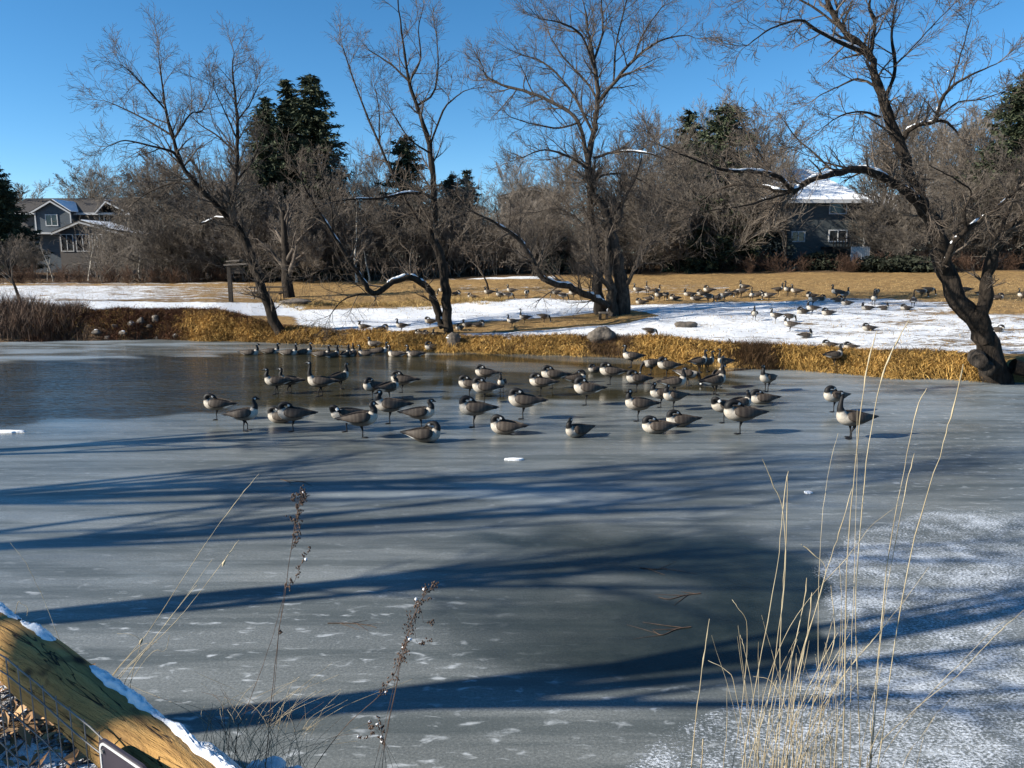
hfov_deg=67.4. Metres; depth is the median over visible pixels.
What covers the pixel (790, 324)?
goose
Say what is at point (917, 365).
bank grass
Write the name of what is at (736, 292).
goose
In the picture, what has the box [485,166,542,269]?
bare tree
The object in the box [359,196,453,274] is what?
bare tree
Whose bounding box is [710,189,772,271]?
spruce tree
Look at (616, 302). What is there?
bare tree
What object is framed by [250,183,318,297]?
old tree
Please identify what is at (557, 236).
bare tree
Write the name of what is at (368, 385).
goose
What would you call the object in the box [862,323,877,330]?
goose
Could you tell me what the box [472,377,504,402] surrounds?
goose
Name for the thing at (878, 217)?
bare tree
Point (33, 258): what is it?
bare tree
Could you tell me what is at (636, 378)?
goose
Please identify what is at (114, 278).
shrub
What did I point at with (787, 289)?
goose
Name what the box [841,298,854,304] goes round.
goose
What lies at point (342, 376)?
goose
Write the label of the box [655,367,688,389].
goose
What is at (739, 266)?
shrub
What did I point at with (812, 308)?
goose
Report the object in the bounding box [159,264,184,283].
shrub
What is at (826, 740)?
grass clump
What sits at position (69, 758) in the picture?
leaf litter
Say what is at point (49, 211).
gabled house
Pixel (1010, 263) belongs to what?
shrub
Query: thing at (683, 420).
goose
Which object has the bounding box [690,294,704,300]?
goose
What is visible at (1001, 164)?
bare tree
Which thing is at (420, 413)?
goose
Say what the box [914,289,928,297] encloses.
goose
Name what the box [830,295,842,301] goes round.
goose
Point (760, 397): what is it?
goose
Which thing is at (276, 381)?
goose
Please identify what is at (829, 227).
slate house
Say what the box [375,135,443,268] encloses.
pine tree
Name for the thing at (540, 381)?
goose
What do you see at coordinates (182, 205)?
bare tree
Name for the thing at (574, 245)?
bare tree
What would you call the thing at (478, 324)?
goose
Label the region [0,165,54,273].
spruce tree
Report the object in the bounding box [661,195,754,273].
spruce tree
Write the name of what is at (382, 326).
goose
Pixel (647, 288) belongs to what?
goose
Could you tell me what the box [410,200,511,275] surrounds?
bare tree
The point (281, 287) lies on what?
picnic table
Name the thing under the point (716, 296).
goose
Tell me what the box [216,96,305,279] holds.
spruce tree
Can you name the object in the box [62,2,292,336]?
bare tree
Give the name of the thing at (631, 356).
goose
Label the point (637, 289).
goose
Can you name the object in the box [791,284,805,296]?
goose
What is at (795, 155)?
bare tree
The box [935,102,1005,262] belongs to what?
bare tree
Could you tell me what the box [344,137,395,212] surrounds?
bare tree
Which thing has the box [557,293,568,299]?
goose
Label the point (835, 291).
goose
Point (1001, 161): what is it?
bare tree
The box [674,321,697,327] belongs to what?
rock
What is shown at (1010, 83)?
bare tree
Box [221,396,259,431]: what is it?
goose
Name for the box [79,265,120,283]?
shrub
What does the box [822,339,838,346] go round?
goose
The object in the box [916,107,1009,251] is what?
bare tree
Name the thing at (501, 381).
goose
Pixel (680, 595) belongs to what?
frozen twig
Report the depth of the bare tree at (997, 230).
55.52 m
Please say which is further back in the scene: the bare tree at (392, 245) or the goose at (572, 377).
the bare tree at (392, 245)
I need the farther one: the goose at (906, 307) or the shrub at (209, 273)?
the shrub at (209, 273)
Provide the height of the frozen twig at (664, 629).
0.011 m
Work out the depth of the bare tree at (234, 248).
56.89 m
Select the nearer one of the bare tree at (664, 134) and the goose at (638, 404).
the goose at (638, 404)
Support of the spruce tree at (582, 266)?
on the ground at (838, 326)
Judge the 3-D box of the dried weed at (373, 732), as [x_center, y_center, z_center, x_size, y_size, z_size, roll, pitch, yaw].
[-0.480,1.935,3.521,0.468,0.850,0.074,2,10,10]
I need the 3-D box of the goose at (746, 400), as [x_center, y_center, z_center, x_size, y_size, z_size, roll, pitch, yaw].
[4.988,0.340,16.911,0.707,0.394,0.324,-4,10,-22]
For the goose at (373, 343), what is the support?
on the ground at (838, 326)
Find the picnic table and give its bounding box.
[249,286,287,300]
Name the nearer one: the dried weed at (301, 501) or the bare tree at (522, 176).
the dried weed at (301, 501)
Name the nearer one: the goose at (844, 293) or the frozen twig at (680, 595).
the frozen twig at (680, 595)
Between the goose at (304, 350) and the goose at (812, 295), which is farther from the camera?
the goose at (812, 295)
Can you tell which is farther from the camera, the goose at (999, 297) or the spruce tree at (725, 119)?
the spruce tree at (725, 119)
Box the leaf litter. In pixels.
[0,663,97,767]
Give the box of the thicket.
[48,155,1023,283]
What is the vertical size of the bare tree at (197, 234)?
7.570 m
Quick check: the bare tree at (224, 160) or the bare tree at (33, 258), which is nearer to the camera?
the bare tree at (33, 258)
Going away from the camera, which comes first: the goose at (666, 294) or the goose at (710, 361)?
the goose at (710, 361)
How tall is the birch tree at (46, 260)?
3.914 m
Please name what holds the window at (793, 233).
in the slate house at (829, 227)
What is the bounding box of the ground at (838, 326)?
[0,252,1023,767]
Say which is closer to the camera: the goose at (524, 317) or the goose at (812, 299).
the goose at (524, 317)
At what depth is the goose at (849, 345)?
22.67 m
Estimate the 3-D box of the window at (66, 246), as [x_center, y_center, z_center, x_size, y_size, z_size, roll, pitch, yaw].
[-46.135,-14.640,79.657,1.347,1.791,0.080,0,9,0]
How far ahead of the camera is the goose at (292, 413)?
14.48 m
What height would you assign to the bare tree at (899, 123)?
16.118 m
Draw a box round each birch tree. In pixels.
[36,237,58,279]
[42,248,52,280]
[78,224,100,279]
[131,239,142,281]
[336,201,366,281]
[357,226,373,279]
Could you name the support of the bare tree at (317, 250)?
on the ground at (838, 326)
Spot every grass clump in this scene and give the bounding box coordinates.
[11,474,258,687]
[132,666,413,767]
[691,320,1023,767]
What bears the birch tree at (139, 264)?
on the ground at (838, 326)
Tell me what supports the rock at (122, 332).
on the ground at (838, 326)
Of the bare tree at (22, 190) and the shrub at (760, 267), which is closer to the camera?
the shrub at (760, 267)
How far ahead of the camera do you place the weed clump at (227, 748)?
3.50 m
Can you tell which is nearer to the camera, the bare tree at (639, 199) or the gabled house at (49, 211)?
the bare tree at (639, 199)
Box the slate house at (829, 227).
[754,169,872,264]
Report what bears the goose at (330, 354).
on the pond ice
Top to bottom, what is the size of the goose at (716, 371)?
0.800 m
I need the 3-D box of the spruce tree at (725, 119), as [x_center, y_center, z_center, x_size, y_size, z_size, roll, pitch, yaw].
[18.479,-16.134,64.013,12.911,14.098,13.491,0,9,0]
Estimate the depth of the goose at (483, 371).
19.82 m
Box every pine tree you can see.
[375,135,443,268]
[412,174,481,274]
[457,169,499,271]
[954,69,1023,265]
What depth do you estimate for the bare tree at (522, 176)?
72.77 m
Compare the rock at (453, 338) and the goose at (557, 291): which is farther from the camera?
the goose at (557, 291)
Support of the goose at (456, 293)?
on the ground at (838, 326)
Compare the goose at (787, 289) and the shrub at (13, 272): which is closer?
the goose at (787, 289)
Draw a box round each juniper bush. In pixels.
[789,251,845,270]
[855,253,910,272]
[886,253,932,272]
[905,254,955,271]
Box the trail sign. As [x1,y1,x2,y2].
[98,738,146,767]
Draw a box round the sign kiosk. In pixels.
[224,259,247,301]
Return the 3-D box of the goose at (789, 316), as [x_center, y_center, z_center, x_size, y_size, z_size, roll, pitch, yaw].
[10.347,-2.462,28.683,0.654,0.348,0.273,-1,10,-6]
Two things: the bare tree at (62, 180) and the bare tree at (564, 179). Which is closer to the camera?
the bare tree at (564, 179)
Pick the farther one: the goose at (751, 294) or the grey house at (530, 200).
the grey house at (530, 200)
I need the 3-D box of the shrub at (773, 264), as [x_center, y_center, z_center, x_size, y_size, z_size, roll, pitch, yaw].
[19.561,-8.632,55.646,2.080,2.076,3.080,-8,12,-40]
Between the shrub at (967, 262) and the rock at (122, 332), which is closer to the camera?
the rock at (122, 332)
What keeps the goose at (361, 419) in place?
on the pond ice
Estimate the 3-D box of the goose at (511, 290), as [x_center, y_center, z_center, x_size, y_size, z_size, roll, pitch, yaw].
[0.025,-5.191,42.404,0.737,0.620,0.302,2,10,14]
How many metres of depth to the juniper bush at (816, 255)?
56.69 m
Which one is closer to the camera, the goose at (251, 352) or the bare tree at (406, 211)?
the goose at (251, 352)
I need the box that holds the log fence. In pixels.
[0,602,236,767]
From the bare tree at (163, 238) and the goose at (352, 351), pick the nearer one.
the goose at (352, 351)
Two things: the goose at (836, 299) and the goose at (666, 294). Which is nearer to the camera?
the goose at (836, 299)
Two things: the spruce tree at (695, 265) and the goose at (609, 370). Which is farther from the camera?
the spruce tree at (695, 265)
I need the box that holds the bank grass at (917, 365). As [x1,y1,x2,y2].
[25,294,984,382]
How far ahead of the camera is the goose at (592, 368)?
21.99 m
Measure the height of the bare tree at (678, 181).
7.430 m
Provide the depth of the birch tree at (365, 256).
57.37 m
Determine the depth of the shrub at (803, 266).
56.50 m
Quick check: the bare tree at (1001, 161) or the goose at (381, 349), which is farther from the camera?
the bare tree at (1001, 161)
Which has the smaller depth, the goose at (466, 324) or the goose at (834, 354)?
the goose at (834, 354)
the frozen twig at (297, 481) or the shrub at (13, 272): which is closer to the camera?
the frozen twig at (297, 481)
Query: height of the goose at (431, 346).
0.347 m
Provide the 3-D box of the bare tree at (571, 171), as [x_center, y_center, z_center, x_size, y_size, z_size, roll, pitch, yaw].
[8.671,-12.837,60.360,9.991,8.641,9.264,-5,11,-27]
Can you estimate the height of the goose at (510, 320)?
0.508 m
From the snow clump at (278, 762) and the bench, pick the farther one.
the bench
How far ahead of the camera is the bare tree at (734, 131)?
62.38 m
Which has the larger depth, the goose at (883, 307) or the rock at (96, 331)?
the goose at (883, 307)
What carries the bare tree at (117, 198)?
on the ground at (838, 326)
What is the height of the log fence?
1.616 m
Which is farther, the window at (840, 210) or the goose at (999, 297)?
the window at (840, 210)
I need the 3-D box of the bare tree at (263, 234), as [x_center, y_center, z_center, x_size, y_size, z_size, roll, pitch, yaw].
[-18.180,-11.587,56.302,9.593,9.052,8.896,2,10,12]
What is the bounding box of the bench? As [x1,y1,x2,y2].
[598,312,608,319]
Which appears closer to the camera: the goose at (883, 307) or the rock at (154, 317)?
the rock at (154, 317)
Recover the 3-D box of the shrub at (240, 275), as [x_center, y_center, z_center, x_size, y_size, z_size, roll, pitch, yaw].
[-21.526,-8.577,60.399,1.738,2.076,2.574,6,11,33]
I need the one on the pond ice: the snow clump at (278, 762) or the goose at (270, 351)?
the goose at (270, 351)
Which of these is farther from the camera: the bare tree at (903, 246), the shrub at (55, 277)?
the shrub at (55, 277)
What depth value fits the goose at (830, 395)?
16.31 m
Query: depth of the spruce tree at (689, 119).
66.90 m
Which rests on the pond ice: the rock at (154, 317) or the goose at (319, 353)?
the goose at (319, 353)
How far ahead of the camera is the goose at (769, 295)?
36.64 m
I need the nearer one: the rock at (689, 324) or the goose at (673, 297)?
the rock at (689, 324)
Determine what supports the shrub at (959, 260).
on the ground at (838, 326)
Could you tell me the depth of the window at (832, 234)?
60.86 m
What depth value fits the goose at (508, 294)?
40.31 m
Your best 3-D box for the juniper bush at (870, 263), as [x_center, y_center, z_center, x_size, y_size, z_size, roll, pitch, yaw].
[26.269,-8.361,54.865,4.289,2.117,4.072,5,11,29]
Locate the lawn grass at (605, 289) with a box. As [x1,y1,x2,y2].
[0,279,1023,351]
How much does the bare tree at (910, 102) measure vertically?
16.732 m
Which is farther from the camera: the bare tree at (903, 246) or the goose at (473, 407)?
the bare tree at (903, 246)
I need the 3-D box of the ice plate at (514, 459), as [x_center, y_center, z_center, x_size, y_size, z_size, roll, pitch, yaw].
[0.035,1.232,12.589,0.324,0.029,0.100,0,9,0]
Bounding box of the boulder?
[587,326,616,343]
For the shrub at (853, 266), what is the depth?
54.73 m
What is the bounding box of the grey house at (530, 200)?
[503,187,552,267]
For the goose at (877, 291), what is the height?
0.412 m
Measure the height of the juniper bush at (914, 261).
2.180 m
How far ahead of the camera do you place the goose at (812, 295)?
37.35 m
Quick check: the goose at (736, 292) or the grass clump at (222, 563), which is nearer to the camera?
the grass clump at (222, 563)
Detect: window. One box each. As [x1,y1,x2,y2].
[45,214,57,225]
[60,234,74,251]
[75,234,89,251]
[91,234,103,251]
[99,215,114,221]
[791,231,805,241]
[828,230,847,241]
[829,203,847,213]
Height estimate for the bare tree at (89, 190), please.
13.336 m
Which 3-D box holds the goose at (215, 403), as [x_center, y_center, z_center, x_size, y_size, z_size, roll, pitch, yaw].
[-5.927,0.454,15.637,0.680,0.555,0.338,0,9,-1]
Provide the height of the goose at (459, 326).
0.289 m
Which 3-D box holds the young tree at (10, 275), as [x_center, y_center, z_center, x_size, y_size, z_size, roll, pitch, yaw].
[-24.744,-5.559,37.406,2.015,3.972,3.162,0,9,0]
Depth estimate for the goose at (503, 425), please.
14.33 m
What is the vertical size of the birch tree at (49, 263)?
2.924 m
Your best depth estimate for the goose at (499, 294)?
40.33 m
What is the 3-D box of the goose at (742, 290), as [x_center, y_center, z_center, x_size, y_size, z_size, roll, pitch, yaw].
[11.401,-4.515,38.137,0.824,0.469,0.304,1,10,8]
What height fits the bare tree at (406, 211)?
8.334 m
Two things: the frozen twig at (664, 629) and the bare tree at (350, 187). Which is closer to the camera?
the frozen twig at (664, 629)
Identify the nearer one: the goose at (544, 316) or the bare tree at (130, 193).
the goose at (544, 316)
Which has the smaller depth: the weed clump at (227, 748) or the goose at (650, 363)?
the weed clump at (227, 748)
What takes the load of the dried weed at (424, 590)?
on the ground at (838, 326)
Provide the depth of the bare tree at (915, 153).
63.55 m
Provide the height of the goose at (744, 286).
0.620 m
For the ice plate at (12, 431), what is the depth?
14.53 m
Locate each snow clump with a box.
[246,759,260,767]
[258,756,286,767]
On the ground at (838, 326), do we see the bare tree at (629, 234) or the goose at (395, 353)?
the bare tree at (629, 234)
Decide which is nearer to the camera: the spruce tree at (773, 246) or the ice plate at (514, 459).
the ice plate at (514, 459)
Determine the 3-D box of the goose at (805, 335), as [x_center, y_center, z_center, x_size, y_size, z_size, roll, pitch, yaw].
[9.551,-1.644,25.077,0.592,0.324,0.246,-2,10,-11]
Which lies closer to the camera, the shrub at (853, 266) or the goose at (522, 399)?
the goose at (522, 399)
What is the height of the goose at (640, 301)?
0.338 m
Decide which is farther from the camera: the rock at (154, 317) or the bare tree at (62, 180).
the bare tree at (62, 180)
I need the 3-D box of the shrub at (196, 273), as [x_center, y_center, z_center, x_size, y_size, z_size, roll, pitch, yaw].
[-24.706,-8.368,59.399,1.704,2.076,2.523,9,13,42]
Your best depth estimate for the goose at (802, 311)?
31.23 m
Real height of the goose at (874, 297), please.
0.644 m
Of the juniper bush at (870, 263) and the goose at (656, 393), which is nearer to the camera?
the goose at (656, 393)
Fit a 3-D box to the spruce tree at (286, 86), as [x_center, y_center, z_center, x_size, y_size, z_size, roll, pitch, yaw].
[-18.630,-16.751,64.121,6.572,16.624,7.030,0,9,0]
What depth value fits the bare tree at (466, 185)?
64.66 m
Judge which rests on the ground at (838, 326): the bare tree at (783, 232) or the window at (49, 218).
the bare tree at (783, 232)
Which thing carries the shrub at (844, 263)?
on the ground at (838, 326)
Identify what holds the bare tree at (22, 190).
on the ground at (838, 326)
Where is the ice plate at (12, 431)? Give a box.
[0,430,25,432]
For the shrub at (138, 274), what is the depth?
60.06 m
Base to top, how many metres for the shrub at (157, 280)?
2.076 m
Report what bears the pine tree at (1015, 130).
on the ground at (838, 326)
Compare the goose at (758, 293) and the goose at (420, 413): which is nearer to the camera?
the goose at (420, 413)
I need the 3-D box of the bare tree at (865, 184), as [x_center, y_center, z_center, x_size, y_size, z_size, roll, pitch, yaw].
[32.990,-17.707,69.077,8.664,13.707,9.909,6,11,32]
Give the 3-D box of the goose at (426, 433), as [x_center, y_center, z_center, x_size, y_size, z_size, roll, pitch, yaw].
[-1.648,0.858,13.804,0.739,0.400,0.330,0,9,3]
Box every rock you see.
[91,329,101,334]
[119,330,128,336]
[136,317,145,324]
[152,315,159,322]
[279,298,311,305]
[446,332,460,346]
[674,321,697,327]
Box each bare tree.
[0,233,39,276]
[5,237,51,279]
[9,178,91,203]
[29,160,134,221]
[53,158,117,197]
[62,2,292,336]
[86,172,159,273]
[90,148,216,279]
[112,165,183,229]
[119,216,213,277]
[121,140,278,278]
[124,150,182,220]
[132,208,238,280]
[142,167,218,278]
[154,191,297,281]
[170,167,332,282]
[183,144,372,280]
[201,136,245,209]
[207,137,278,276]
[253,0,502,347]
[261,207,349,282]
[268,172,406,280]
[288,133,384,279]
[307,154,388,277]
[323,180,441,278]
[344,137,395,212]
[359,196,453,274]
[389,186,491,276]
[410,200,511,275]
[423,0,745,320]
[436,171,506,266]
[460,204,533,273]
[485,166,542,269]
[487,184,585,275]
[493,144,545,227]
[517,152,605,238]
[525,139,592,227]
[537,212,604,274]
[556,165,661,264]
[591,130,672,268]
[596,196,703,273]
[599,104,680,252]
[610,151,756,271]
[612,0,1023,383]
[615,176,728,271]
[622,144,804,271]
[639,112,725,269]
[680,101,779,198]
[682,85,749,154]
[719,106,806,207]
[751,137,815,170]
[760,142,805,269]
[842,108,931,242]
[845,174,1005,261]
[846,182,969,255]
[853,206,959,256]
[860,94,947,255]
[867,79,973,193]
[895,101,1009,203]
[898,99,992,245]
[899,157,1023,268]
[910,170,1023,264]
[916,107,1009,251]
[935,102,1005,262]
[944,130,1023,268]
[959,143,1017,205]
[975,76,1017,158]
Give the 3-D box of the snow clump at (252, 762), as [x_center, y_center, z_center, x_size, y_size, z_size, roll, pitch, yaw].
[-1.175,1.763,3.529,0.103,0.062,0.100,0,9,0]
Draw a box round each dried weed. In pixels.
[234,484,310,767]
[314,581,438,767]
[357,715,392,766]
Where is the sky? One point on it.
(38, 38)
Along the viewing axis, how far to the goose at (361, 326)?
29.20 m
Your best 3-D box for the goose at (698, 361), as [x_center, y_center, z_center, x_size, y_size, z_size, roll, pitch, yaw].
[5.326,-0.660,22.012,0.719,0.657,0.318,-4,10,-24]
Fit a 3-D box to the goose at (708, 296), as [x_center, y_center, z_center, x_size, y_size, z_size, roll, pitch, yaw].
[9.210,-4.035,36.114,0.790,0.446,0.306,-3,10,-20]
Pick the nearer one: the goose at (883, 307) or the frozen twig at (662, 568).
the frozen twig at (662, 568)
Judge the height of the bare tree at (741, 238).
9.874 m
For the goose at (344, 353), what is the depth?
25.48 m
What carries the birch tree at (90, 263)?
on the ground at (838, 326)
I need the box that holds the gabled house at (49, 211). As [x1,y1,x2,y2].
[15,198,160,274]
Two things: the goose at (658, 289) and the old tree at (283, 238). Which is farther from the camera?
the old tree at (283, 238)
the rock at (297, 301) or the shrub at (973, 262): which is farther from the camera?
the shrub at (973, 262)
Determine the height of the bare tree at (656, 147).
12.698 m
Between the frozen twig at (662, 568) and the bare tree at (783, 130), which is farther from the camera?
the bare tree at (783, 130)
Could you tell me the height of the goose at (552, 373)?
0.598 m
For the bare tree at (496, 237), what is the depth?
59.33 m
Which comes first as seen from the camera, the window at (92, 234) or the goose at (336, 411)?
the goose at (336, 411)
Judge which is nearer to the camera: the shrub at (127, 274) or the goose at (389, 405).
the goose at (389, 405)
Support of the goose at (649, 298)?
on the ground at (838, 326)
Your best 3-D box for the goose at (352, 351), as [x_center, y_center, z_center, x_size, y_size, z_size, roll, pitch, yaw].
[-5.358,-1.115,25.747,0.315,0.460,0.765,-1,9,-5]
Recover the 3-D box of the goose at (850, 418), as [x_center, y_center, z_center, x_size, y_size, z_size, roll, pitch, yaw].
[6.298,0.548,14.045,0.890,0.892,0.400,-1,10,-9]
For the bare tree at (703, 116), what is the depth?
69.17 m
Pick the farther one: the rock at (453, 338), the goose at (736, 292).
the goose at (736, 292)
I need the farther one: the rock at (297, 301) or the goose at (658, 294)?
the rock at (297, 301)
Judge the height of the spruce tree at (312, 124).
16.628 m
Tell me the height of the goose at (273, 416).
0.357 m
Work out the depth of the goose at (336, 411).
14.43 m
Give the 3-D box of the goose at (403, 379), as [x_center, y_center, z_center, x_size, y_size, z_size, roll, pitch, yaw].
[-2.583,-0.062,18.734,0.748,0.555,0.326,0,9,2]
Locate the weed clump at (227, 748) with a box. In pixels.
[155,687,355,767]
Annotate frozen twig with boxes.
[281,479,311,485]
[328,620,384,629]
[633,622,690,638]
[640,561,696,574]
[660,592,700,603]
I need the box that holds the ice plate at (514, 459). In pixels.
[504,458,523,460]
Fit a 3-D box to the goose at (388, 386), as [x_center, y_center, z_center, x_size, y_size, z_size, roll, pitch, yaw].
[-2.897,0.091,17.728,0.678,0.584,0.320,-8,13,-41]
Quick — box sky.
[0,0,1023,256]
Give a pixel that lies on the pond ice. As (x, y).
(130, 471)
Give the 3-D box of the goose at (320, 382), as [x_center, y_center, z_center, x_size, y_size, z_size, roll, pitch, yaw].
[-4.492,-0.127,18.228,0.830,0.850,0.345,0,9,-2]
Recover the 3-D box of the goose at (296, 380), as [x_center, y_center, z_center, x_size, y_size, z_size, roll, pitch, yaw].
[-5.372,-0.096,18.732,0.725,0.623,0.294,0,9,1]
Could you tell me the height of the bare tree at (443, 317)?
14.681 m
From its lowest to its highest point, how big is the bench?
0.320 m
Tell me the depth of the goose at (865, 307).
32.17 m
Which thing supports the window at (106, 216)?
in the gabled house at (49, 211)
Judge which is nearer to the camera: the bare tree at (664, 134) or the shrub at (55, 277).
the shrub at (55, 277)
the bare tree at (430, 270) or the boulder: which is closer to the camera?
the boulder
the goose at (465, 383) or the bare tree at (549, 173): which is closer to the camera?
the goose at (465, 383)
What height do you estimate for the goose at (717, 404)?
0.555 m
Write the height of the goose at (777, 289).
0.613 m
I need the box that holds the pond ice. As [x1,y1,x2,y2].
[0,339,1023,767]
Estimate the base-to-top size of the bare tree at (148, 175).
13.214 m
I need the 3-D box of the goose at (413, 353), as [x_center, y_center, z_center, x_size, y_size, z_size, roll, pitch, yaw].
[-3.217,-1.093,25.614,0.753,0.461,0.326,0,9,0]
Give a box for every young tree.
[0,233,29,299]
[445,229,493,289]
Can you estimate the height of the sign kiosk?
2.412 m
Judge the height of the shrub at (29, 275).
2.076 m
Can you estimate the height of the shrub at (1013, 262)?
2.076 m
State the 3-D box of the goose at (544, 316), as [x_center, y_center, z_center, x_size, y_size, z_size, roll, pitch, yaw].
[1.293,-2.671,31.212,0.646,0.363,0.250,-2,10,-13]
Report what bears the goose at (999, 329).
on the ground at (838, 326)
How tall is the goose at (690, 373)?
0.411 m
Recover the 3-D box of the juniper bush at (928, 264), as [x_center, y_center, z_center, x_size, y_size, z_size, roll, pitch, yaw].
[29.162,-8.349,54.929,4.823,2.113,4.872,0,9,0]
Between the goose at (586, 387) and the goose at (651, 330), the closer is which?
the goose at (586, 387)
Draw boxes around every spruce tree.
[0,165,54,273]
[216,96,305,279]
[266,72,377,278]
[272,79,305,277]
[539,236,587,274]
[567,249,604,273]
[640,109,711,263]
[659,102,766,268]
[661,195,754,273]
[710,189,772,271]
[744,214,802,270]
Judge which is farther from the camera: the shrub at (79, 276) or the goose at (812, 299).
the shrub at (79, 276)
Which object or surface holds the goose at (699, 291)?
on the ground at (838, 326)
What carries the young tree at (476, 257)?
on the ground at (838, 326)
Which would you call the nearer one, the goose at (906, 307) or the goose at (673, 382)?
the goose at (673, 382)
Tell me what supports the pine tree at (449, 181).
on the ground at (838, 326)
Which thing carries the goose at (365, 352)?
on the pond ice
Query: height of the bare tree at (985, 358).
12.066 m
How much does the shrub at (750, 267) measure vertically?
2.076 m
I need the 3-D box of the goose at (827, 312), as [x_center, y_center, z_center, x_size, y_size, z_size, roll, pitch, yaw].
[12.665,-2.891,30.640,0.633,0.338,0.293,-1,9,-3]
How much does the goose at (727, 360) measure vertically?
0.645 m
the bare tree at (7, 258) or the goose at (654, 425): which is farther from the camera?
the bare tree at (7, 258)
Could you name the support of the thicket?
on the ground at (838, 326)
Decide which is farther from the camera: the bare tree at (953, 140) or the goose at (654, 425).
the bare tree at (953, 140)
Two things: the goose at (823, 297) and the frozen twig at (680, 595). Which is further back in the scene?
the goose at (823, 297)
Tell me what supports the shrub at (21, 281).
on the ground at (838, 326)
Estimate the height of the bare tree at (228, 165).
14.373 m
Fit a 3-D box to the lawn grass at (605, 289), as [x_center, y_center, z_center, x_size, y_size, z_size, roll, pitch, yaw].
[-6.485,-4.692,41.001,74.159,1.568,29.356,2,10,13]
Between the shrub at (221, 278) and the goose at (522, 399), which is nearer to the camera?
the goose at (522, 399)
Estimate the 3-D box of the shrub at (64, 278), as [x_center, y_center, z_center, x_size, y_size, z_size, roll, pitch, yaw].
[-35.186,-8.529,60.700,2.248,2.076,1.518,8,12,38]
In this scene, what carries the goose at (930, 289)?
on the ground at (838, 326)
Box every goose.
[203,393,236,419]
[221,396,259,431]
[237,343,259,354]
[259,342,279,353]
[263,368,293,394]
[267,406,288,422]
[276,343,298,354]
[276,367,306,392]
[277,401,317,431]
[297,342,312,353]
[304,361,340,396]
[310,344,330,356]
[323,345,339,357]
[328,362,349,388]
[329,405,368,431]
[334,401,377,437]
[340,344,349,356]
[349,343,356,355]
[357,344,377,355]
[358,321,371,329]
[363,377,382,399]
[367,337,381,346]
[368,341,388,352]
[374,324,387,330]
[374,374,398,397]
[374,389,413,423]
[387,344,406,356]
[391,370,420,392]
[395,318,409,329]
[397,398,435,426]
[400,421,440,442]
[404,344,426,356]
[425,316,435,324]
[425,341,439,350]
[452,290,460,295]
[456,323,463,329]
[459,375,479,395]
[459,395,498,427]
[462,319,472,326]
[471,320,484,326]
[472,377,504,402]
[475,364,501,379]
[484,287,495,297]
[490,414,528,434]
[495,289,503,297]
[497,372,506,392]
[502,292,514,299]
[506,314,519,326]
[507,284,517,292]
[508,387,547,418]
[519,308,532,322]
[529,372,559,395]
[536,314,550,321]
[541,365,571,388]
[550,290,562,297]
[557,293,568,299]
[562,369,585,382]
[566,417,595,437]
[574,377,607,405]
[588,364,599,372]
[600,362,628,384]
[621,344,646,367]
[625,389,661,421]
[626,370,653,391]
[633,283,644,295]
[636,298,649,303]
[639,359,663,374]
[641,328,657,332]
[642,415,680,433]
[643,294,653,300]
[645,281,649,294]
[649,285,660,292]
[650,382,663,407]
[655,288,663,301]
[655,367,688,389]
[657,356,682,377]
[663,292,668,300]
[663,384,689,408]
[666,409,702,426]
[670,294,681,299]
[672,369,701,385]
[684,289,697,295]
[688,349,707,372]
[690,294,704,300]
[697,289,709,295]
[698,364,726,394]
[701,293,714,301]
[703,285,716,292]
[704,350,714,371]
[711,396,745,422]
[712,293,722,299]
[712,355,723,387]
[716,293,731,301]
[717,348,734,368]
[724,399,768,433]
[731,285,741,294]
[732,390,750,405]
[733,288,749,297]
[739,280,750,287]
[748,287,754,298]
[750,389,781,403]
[751,306,757,320]
[754,290,762,295]
[760,365,777,391]
[761,293,776,300]
[770,308,782,321]
[771,283,783,294]
[782,313,796,321]
[784,281,790,295]
[784,316,801,331]
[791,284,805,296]
[796,329,811,337]
[797,306,810,313]
[806,291,818,296]
[806,301,821,314]
[808,292,820,304]
[817,294,825,300]
[821,343,842,365]
[822,307,836,315]
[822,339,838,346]
[824,385,850,411]
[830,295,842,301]
[831,284,842,295]
[835,390,878,439]
[839,287,849,298]
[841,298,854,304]
[844,341,859,348]
[861,302,875,309]
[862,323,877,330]
[870,291,877,304]
[873,289,879,296]
[876,302,888,309]
[901,303,913,309]
[910,290,916,304]
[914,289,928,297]
[921,287,936,295]
[963,287,973,292]
[993,324,1004,331]
[994,293,1003,299]
[1018,288,1023,300]
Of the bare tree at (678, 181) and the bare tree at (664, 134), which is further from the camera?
the bare tree at (664, 134)
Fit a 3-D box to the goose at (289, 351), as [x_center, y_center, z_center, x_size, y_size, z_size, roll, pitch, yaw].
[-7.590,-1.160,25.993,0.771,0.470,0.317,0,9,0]
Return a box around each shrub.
[0,265,26,283]
[10,263,32,283]
[23,266,47,283]
[40,264,63,282]
[53,264,73,282]
[69,265,88,282]
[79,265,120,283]
[101,264,122,282]
[117,264,136,282]
[128,264,164,281]
[149,265,166,282]
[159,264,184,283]
[177,264,205,282]
[187,265,216,281]
[209,263,226,281]
[232,268,251,281]
[718,254,748,271]
[742,253,755,273]
[753,251,771,270]
[760,250,802,271]
[791,252,813,271]
[819,251,858,270]
[839,252,861,271]
[951,250,972,269]
[957,251,973,270]
[960,252,984,270]
[997,248,1023,269]
[1005,250,1023,268]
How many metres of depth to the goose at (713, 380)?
18.32 m
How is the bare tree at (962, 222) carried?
on the ground at (838, 326)
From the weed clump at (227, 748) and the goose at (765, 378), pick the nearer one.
the weed clump at (227, 748)
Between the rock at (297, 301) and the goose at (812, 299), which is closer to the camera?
the goose at (812, 299)

